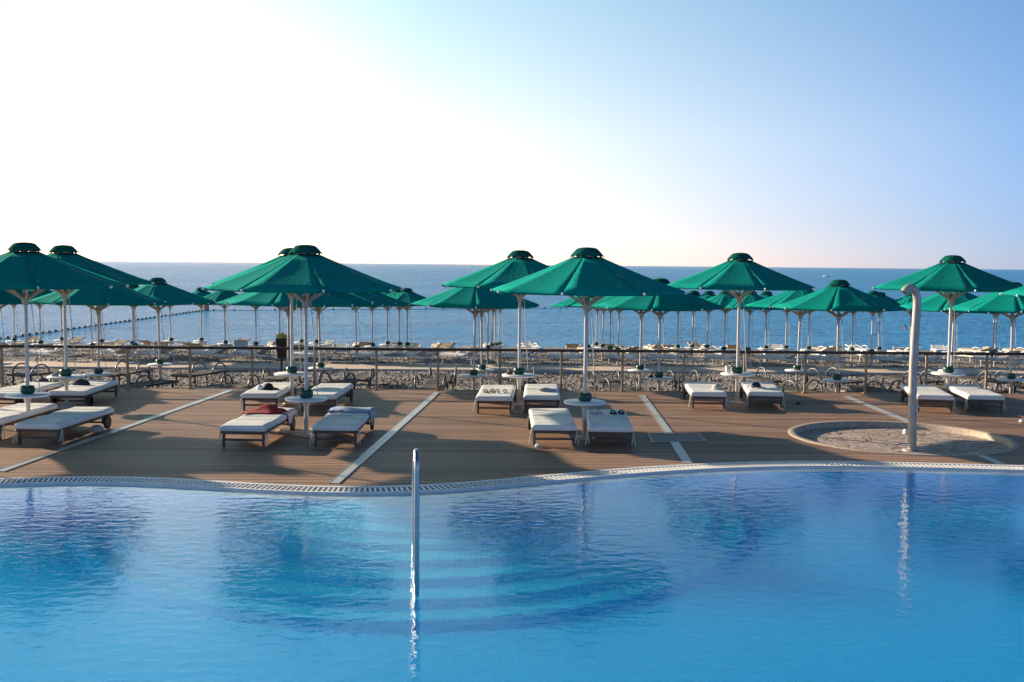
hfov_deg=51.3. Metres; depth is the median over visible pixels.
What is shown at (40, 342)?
side table
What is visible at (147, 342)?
beach lounger
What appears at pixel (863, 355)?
beach lounger
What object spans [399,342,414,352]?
side table
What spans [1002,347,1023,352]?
beach lounger
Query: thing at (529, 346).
beach lounger
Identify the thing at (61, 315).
beach umbrella
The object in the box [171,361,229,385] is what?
resin sunbed
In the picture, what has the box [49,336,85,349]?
beach lounger
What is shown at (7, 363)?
side table
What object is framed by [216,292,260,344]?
beach umbrella
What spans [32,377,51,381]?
pebble heap
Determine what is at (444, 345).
beach lounger
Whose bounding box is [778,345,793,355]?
side table
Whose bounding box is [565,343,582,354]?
beach lounger
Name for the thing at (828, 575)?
pool water
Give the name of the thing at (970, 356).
beach lounger
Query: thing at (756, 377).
resin sunbed
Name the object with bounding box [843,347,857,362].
side table
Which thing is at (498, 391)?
sandals
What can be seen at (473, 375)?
side table
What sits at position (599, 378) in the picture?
resin sunbed
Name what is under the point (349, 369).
boardwalk kerb
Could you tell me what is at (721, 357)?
beach lounger
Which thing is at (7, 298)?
beach umbrella
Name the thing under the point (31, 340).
beach lounger
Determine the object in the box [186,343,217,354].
beach lounger
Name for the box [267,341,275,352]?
beach lounger
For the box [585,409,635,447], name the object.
deck lounger
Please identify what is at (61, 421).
deck lounger
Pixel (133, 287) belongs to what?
beach umbrella
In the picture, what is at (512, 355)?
beach lounger
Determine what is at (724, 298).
beach umbrella
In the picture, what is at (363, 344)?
beach lounger
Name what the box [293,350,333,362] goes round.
beach lounger
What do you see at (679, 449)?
drain strip
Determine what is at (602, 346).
side table
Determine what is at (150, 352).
beach lounger
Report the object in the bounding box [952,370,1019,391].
resin sunbed
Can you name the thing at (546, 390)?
pouch
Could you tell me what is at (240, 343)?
beach lounger
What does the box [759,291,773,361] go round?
beach umbrella
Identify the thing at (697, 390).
deck lounger
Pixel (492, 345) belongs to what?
side table
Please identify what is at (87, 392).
deck lounger
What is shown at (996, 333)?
beach umbrella
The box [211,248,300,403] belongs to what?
beach umbrella
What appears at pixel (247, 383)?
resin sunbed
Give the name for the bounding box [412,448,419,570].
pool handrail
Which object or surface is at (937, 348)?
beach lounger
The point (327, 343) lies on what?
beach lounger
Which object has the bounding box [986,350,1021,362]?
beach lounger
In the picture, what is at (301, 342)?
side table
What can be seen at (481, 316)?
beach umbrella
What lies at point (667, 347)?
beach lounger
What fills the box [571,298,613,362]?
beach umbrella
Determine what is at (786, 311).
beach umbrella
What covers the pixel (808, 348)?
side table
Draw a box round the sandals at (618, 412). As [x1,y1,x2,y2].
[610,409,624,414]
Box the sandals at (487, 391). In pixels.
[483,389,494,392]
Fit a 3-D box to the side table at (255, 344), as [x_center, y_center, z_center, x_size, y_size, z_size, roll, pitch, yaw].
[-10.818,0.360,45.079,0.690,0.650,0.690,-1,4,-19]
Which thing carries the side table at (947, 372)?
on the beach umbrella at (951, 274)
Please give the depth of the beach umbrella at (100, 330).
46.64 m
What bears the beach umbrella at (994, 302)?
on the beach
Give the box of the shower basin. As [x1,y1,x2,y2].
[788,420,1019,455]
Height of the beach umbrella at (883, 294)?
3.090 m
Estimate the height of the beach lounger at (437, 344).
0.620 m
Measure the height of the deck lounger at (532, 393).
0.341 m
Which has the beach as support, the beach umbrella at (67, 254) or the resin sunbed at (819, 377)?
the resin sunbed at (819, 377)
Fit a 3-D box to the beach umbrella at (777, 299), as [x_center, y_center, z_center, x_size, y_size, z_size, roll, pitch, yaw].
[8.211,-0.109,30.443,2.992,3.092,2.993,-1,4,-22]
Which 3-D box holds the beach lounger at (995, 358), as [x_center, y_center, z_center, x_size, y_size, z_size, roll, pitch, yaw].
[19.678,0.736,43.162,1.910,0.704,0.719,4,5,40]
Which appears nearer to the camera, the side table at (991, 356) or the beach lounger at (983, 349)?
the side table at (991, 356)
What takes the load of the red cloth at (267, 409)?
on the deck lounger at (257, 424)
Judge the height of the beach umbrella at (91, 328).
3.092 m
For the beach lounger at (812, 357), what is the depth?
42.58 m
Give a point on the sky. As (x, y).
(779, 133)
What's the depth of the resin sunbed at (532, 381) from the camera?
29.59 m
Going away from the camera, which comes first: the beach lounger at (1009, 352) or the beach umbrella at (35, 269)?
the beach umbrella at (35, 269)
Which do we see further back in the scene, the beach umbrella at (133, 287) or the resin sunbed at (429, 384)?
the beach umbrella at (133, 287)
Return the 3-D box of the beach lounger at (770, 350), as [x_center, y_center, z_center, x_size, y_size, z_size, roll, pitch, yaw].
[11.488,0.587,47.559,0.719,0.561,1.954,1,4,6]
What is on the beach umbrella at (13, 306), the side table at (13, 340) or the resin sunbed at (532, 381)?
the side table at (13, 340)
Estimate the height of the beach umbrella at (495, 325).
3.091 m
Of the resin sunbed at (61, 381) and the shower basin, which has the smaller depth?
the shower basin
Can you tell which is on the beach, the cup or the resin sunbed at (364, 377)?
the resin sunbed at (364, 377)
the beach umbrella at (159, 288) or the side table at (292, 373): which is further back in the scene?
the beach umbrella at (159, 288)
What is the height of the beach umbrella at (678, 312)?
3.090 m
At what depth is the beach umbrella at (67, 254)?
20.02 m
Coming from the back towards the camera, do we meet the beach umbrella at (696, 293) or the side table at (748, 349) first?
the beach umbrella at (696, 293)
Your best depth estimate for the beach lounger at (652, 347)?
51.22 m
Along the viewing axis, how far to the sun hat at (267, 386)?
20.71 m
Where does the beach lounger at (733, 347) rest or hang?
on the beach
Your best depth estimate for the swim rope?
84.08 m
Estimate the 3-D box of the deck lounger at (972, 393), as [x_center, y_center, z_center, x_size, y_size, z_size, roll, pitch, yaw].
[9.447,1.161,21.868,0.785,0.341,1.950,1,4,9]
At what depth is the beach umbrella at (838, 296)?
25.73 m
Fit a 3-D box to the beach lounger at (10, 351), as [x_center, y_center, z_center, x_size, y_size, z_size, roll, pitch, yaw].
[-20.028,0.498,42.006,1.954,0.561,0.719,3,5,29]
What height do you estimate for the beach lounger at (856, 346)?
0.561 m
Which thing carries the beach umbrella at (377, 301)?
on the beach
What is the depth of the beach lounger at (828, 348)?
46.69 m
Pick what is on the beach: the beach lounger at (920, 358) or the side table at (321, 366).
the beach lounger at (920, 358)
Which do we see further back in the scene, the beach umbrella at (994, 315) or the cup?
the beach umbrella at (994, 315)
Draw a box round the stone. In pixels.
[90,425,103,432]
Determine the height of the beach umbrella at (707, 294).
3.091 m
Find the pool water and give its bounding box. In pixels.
[0,468,1023,681]
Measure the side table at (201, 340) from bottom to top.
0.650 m
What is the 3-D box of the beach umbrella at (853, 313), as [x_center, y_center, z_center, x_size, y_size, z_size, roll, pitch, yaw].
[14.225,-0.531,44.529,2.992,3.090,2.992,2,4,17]
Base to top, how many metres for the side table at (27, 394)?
0.650 m
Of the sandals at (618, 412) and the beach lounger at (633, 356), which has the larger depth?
the beach lounger at (633, 356)
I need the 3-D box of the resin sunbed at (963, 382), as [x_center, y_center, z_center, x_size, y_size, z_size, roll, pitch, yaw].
[11.752,1.238,27.512,0.774,0.615,1.905,-2,5,-27]
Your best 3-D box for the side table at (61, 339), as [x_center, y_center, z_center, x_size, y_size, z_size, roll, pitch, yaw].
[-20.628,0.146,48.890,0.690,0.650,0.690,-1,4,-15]
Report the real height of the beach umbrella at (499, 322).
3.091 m
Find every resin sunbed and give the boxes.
[7,363,74,384]
[24,373,90,385]
[100,361,152,384]
[112,373,178,387]
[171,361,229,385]
[218,374,273,387]
[262,367,300,384]
[302,371,357,388]
[344,368,374,388]
[414,375,448,389]
[429,366,456,389]
[501,378,529,389]
[507,367,536,383]
[579,369,620,390]
[595,377,638,390]
[656,370,699,390]
[678,375,712,390]
[734,367,781,386]
[776,379,822,391]
[803,367,862,391]
[842,380,905,392]
[877,369,943,385]
[930,378,1007,392]
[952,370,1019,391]
[1007,377,1023,392]
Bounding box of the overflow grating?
[0,462,1023,491]
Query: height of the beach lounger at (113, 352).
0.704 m
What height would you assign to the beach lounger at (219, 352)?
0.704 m
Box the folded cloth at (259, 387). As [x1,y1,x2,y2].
[256,384,263,389]
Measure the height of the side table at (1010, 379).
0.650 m
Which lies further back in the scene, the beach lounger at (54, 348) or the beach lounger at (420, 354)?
the beach lounger at (54, 348)
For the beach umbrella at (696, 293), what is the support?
on the beach
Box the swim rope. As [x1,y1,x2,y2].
[0,307,561,339]
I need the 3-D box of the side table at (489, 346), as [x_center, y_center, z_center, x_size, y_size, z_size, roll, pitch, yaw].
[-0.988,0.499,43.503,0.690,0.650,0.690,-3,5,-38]
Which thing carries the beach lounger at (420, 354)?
on the beach
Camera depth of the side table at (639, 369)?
29.78 m
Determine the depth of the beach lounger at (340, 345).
47.83 m
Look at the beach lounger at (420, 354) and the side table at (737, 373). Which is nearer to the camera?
the side table at (737, 373)
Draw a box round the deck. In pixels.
[0,388,1023,485]
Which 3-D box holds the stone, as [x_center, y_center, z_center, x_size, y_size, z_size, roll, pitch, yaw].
[-6.765,1.432,17.390,0.212,0.134,0.205,0,4,-1]
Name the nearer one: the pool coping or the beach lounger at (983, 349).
the pool coping
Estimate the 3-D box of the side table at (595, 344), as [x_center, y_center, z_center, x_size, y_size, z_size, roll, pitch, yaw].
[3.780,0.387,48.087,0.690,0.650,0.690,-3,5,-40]
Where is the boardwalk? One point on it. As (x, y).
(426, 366)
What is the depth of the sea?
87.38 m
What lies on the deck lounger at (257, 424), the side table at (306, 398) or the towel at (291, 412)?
the towel at (291, 412)
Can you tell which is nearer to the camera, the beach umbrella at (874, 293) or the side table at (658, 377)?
the side table at (658, 377)
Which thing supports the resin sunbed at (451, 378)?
on the beach
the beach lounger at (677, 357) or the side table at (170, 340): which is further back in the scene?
the side table at (170, 340)
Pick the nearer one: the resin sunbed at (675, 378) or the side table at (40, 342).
the resin sunbed at (675, 378)
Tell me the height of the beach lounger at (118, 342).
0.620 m
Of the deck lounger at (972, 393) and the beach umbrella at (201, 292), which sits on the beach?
the beach umbrella at (201, 292)
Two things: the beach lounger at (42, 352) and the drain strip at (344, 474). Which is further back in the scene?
the beach lounger at (42, 352)
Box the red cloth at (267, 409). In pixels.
[242,404,284,413]
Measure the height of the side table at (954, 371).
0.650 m
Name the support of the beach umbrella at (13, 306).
on the beach
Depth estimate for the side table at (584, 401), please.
17.19 m
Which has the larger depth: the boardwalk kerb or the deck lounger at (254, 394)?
the boardwalk kerb
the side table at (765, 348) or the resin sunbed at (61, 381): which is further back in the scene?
the side table at (765, 348)
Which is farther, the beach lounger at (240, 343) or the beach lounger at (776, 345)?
the beach lounger at (776, 345)
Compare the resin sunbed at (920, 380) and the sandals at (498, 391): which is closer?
the sandals at (498, 391)
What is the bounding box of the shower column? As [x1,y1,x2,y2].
[901,284,921,451]
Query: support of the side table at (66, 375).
on the beach umbrella at (67, 254)
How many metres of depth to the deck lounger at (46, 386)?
20.78 m
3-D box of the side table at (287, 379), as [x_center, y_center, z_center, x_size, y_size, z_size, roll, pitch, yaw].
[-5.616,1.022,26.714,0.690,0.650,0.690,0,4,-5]
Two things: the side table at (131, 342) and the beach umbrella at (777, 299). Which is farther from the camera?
the side table at (131, 342)
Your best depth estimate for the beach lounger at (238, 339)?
51.80 m
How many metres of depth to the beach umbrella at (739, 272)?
21.19 m
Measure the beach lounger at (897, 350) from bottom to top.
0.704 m
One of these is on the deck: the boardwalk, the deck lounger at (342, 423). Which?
the deck lounger at (342, 423)
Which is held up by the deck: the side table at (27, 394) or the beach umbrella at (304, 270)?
the beach umbrella at (304, 270)
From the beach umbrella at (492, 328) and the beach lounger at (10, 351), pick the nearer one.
the beach lounger at (10, 351)
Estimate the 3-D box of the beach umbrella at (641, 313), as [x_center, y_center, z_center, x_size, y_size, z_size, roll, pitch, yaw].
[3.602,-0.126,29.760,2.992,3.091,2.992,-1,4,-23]
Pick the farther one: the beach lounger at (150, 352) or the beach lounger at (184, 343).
the beach lounger at (184, 343)
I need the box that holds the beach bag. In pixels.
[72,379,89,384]
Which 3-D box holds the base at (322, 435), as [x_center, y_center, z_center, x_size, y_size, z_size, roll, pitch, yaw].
[-3.213,1.515,17.312,0.514,0.028,0.553,-3,6,-43]
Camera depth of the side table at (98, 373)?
26.25 m
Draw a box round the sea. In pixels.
[0,261,1023,351]
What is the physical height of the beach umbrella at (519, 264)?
3.088 m
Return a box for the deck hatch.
[648,433,705,442]
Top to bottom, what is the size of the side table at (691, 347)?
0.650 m
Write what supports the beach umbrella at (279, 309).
on the beach
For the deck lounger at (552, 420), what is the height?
0.341 m
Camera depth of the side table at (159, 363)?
30.59 m
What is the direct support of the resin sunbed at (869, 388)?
on the beach
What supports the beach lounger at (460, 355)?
on the beach
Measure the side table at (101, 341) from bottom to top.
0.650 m
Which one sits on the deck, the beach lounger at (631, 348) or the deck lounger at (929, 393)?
the deck lounger at (929, 393)
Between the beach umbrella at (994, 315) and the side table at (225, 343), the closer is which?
the beach umbrella at (994, 315)
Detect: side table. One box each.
[0,359,12,380]
[5,385,50,410]
[6,338,21,348]
[32,340,48,355]
[46,368,85,402]
[54,337,69,349]
[83,368,112,379]
[89,343,94,358]
[93,339,109,344]
[124,341,141,356]
[147,359,172,378]
[163,338,177,351]
[194,338,208,343]
[217,340,232,352]
[248,342,263,356]
[274,366,309,395]
[274,369,289,381]
[284,389,327,429]
[294,339,308,351]
[308,362,332,382]
[309,340,323,352]
[364,343,380,357]
[380,341,394,352]
[392,342,403,347]
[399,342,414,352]
[460,369,486,389]
[476,364,494,386]
[484,343,499,357]
[485,345,495,360]
[502,367,535,399]
[564,392,605,432]
[580,345,595,359]
[591,342,599,356]
[594,344,607,358]
[615,347,620,363]
[628,365,651,387]
[645,372,672,390]
[670,345,685,354]
[684,344,698,356]
[699,345,714,359]
[720,366,754,397]
[746,347,754,362]
[758,345,773,360]
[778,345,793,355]
[785,365,809,386]
[800,346,816,360]
[823,375,850,391]
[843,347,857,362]
[868,349,873,365]
[875,347,886,361]
[931,366,965,391]
[938,366,963,383]
[989,350,994,365]
[996,373,1023,392]
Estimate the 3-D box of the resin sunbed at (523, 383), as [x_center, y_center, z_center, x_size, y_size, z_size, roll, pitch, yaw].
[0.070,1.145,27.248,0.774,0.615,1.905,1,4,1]
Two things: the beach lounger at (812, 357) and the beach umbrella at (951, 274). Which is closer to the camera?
the beach umbrella at (951, 274)
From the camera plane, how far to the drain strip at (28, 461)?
17.06 m
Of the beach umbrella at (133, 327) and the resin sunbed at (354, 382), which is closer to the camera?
the resin sunbed at (354, 382)
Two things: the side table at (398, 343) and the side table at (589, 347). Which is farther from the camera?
the side table at (398, 343)
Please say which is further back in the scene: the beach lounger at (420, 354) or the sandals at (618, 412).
the beach lounger at (420, 354)
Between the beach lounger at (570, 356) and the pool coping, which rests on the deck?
the pool coping
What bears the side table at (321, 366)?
on the beach umbrella at (351, 298)
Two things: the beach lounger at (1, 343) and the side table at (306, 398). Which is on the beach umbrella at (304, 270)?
the side table at (306, 398)
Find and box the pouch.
[539,388,554,391]
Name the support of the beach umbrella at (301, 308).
on the beach
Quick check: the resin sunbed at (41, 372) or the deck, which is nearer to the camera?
the deck
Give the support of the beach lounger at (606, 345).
on the beach
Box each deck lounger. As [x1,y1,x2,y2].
[0,382,63,403]
[0,403,57,439]
[12,407,113,444]
[49,380,120,406]
[217,413,295,446]
[239,382,296,410]
[297,383,353,411]
[310,412,373,445]
[473,385,515,413]
[521,384,561,411]
[528,408,578,445]
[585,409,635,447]
[683,381,728,408]
[740,381,784,408]
[900,384,955,412]
[944,384,1005,411]
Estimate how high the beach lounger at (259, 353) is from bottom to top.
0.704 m
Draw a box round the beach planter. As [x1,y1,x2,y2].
[275,333,289,371]
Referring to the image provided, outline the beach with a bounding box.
[0,343,1023,393]
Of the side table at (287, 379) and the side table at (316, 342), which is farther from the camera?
the side table at (316, 342)
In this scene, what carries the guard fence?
on the deck
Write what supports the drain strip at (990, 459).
on the deck
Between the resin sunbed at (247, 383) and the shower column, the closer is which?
the shower column
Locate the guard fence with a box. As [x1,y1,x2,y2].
[0,345,1023,393]
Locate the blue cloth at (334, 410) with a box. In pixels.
[327,409,343,412]
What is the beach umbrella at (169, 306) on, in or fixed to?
on the beach
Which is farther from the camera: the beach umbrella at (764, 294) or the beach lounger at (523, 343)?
the beach lounger at (523, 343)
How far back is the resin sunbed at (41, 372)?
30.21 m
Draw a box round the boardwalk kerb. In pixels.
[4,361,1023,374]
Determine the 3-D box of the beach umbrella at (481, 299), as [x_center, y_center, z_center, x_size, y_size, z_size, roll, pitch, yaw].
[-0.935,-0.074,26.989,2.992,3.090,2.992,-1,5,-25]
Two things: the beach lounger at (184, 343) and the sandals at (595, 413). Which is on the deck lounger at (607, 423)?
the sandals at (595, 413)
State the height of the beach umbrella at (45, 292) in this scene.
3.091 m
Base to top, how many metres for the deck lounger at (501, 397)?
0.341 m
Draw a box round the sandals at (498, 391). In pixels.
[494,389,506,392]
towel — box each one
[278,407,297,423]
[329,406,376,425]
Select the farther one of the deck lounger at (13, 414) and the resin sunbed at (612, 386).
the resin sunbed at (612, 386)
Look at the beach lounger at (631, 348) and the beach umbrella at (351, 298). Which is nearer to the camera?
the beach umbrella at (351, 298)
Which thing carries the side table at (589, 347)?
on the beach umbrella at (569, 302)
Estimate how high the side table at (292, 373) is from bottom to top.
0.650 m
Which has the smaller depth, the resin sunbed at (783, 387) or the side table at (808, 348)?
the resin sunbed at (783, 387)
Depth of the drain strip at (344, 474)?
16.47 m
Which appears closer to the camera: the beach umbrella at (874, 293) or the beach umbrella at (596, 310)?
the beach umbrella at (874, 293)
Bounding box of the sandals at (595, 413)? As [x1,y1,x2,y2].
[588,410,603,414]
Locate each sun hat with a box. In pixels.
[263,383,278,389]
[710,384,725,389]
[749,382,765,388]
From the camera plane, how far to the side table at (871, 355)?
42.78 m
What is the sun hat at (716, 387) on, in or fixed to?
on the deck lounger at (697, 390)
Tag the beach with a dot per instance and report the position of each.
(459, 360)
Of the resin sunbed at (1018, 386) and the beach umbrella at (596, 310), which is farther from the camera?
the beach umbrella at (596, 310)
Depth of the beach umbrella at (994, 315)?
42.78 m
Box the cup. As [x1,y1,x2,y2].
[725,365,729,372]
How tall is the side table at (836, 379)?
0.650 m
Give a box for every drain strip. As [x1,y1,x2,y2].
[0,390,233,471]
[329,392,439,483]
[639,395,691,462]
[843,396,1004,463]
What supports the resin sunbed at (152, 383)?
on the beach
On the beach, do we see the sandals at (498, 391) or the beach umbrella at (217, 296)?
the beach umbrella at (217, 296)
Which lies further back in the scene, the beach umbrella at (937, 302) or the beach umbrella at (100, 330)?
the beach umbrella at (100, 330)
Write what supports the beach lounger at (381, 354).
on the beach
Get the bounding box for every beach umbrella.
[0,242,128,391]
[0,290,42,382]
[11,304,18,339]
[29,287,165,372]
[30,290,53,356]
[47,245,153,408]
[52,290,62,336]
[89,307,96,360]
[99,306,104,355]
[120,277,215,362]
[128,285,139,360]
[129,307,136,358]
[167,305,174,353]
[192,287,223,344]
[202,245,402,436]
[204,291,238,357]
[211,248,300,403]
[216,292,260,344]
[224,292,352,365]
[276,307,283,359]
[299,307,303,338]
[310,293,373,364]
[316,307,320,339]
[339,293,396,363]
[367,292,408,358]
[380,291,392,340]
[387,290,403,358]
[390,288,425,358]
[411,287,538,373]
[434,294,539,388]
[440,250,549,404]
[487,309,491,362]
[491,247,687,439]
[491,309,495,359]
[494,309,498,358]
[498,309,502,341]
[550,296,593,361]
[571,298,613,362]
[579,296,622,364]
[590,296,648,390]
[594,308,599,358]
[596,278,725,375]
[598,308,605,360]
[667,253,815,402]
[676,311,681,360]
[689,291,700,360]
[699,291,740,361]
[705,290,734,364]
[726,290,785,365]
[744,290,814,365]
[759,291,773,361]
[772,280,908,378]
[782,310,790,361]
[804,310,813,361]
[850,312,856,364]
[867,291,901,366]
[872,255,1021,401]
[877,292,895,363]
[895,292,921,364]
[900,292,991,369]
[944,282,1023,377]
[990,292,998,367]
[993,313,1000,366]
[1000,286,1023,296]
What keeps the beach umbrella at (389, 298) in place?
on the beach
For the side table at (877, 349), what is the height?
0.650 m
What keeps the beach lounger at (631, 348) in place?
on the beach
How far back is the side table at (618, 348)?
42.50 m
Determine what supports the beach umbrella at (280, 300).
on the beach
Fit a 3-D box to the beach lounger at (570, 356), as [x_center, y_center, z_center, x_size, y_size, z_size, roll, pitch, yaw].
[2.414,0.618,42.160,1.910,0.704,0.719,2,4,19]
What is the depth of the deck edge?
23.80 m
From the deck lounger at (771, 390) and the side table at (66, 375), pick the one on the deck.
the deck lounger at (771, 390)
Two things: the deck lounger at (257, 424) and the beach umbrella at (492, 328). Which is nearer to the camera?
the deck lounger at (257, 424)
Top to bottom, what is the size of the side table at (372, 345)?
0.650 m
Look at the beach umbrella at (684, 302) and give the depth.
25.71 m
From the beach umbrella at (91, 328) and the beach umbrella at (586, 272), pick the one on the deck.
the beach umbrella at (586, 272)
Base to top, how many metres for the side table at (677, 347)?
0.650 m
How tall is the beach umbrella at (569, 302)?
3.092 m
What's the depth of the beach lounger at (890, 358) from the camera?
42.63 m
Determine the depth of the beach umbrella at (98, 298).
25.42 m
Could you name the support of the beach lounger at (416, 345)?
on the beach
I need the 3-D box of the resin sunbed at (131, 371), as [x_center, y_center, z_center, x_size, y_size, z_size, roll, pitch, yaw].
[-11.233,0.922,30.923,0.774,0.615,1.905,2,4,14]
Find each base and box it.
[276,428,311,432]
[292,432,333,436]
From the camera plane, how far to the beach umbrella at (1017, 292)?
17.89 m
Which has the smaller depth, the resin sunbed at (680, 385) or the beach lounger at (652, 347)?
the resin sunbed at (680, 385)
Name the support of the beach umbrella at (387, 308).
on the beach
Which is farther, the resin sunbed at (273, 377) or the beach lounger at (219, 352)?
the beach lounger at (219, 352)
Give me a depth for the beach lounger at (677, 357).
42.11 m
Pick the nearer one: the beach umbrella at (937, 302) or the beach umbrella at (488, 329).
the beach umbrella at (937, 302)
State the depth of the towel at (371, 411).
17.78 m
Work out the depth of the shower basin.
18.13 m
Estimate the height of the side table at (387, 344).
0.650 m
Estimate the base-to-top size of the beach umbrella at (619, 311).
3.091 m
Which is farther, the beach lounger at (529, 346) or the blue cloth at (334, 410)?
the beach lounger at (529, 346)
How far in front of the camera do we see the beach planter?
32.76 m
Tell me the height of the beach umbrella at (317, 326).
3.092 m
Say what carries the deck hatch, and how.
on the deck
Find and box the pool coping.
[0,461,1023,494]
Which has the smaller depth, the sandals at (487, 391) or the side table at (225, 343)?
the sandals at (487, 391)
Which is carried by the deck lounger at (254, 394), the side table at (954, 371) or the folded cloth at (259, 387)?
the folded cloth at (259, 387)
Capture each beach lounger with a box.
[0,342,24,354]
[3,348,24,360]
[12,336,42,344]
[29,348,72,360]
[36,342,71,352]
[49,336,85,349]
[90,339,129,349]
[96,345,136,361]
[134,345,177,361]
[136,339,173,349]
[151,341,168,352]
[178,340,206,351]
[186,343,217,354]
[187,345,235,361]
[220,338,250,351]
[233,339,250,356]
[233,346,276,362]
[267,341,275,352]
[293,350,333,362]
[308,340,335,351]
[332,343,349,357]
[352,341,371,351]
[352,351,402,363]
[389,347,434,363]
[404,342,419,352]
[428,342,452,352]
[431,342,456,352]
[439,351,485,363]
[493,348,542,364]
[517,344,547,358]
[521,342,542,354]
[548,348,597,364]
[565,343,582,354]
[601,343,623,353]
[605,353,655,365]
[614,347,639,355]
[643,344,666,354]
[649,349,698,365]
[661,344,688,360]
[687,342,711,356]
[701,345,731,354]
[701,350,751,365]
[726,344,740,355]
[756,350,806,366]
[760,346,779,361]
[768,343,782,355]
[795,350,845,366]
[800,347,836,361]
[812,346,841,356]
[845,344,876,355]
[855,349,875,361]
[864,355,909,367]
[886,347,920,361]
[893,346,908,356]
[902,355,950,365]
[930,344,947,356]
[942,350,985,362]
[958,347,998,356]
[971,352,1023,367]
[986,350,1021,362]
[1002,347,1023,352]
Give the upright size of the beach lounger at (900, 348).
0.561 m
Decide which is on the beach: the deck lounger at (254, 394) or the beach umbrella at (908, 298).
the beach umbrella at (908, 298)
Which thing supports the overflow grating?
on the pool coping
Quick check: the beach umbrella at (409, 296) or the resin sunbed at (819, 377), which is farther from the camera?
the beach umbrella at (409, 296)
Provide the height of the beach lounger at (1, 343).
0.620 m
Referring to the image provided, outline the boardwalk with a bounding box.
[4,361,1023,372]
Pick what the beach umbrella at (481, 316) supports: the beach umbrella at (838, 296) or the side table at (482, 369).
the side table at (482, 369)
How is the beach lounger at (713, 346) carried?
on the beach
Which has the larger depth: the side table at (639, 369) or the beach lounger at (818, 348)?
the beach lounger at (818, 348)
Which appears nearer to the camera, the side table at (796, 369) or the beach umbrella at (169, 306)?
the side table at (796, 369)
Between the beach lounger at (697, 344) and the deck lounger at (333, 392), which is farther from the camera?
the beach lounger at (697, 344)
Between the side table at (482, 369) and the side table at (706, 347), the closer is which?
the side table at (482, 369)
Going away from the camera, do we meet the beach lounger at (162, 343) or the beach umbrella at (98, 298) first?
the beach umbrella at (98, 298)
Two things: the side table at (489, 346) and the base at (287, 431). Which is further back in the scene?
the side table at (489, 346)
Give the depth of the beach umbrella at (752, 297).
42.87 m
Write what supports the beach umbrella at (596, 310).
on the beach
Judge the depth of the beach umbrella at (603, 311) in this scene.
45.98 m
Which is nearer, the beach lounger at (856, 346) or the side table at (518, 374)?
the side table at (518, 374)
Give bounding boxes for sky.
[0,0,1023,269]
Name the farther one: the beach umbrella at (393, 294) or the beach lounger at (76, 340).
the beach lounger at (76, 340)
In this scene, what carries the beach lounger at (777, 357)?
on the beach
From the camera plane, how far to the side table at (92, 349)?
42.17 m
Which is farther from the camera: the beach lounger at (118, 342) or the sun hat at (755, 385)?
the beach lounger at (118, 342)
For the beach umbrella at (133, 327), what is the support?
on the beach
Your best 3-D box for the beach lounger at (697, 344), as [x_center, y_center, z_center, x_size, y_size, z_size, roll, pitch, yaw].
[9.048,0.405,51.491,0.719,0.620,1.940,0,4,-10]
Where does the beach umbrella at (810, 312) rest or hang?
on the beach
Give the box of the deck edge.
[117,387,1022,393]
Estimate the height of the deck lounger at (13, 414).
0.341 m

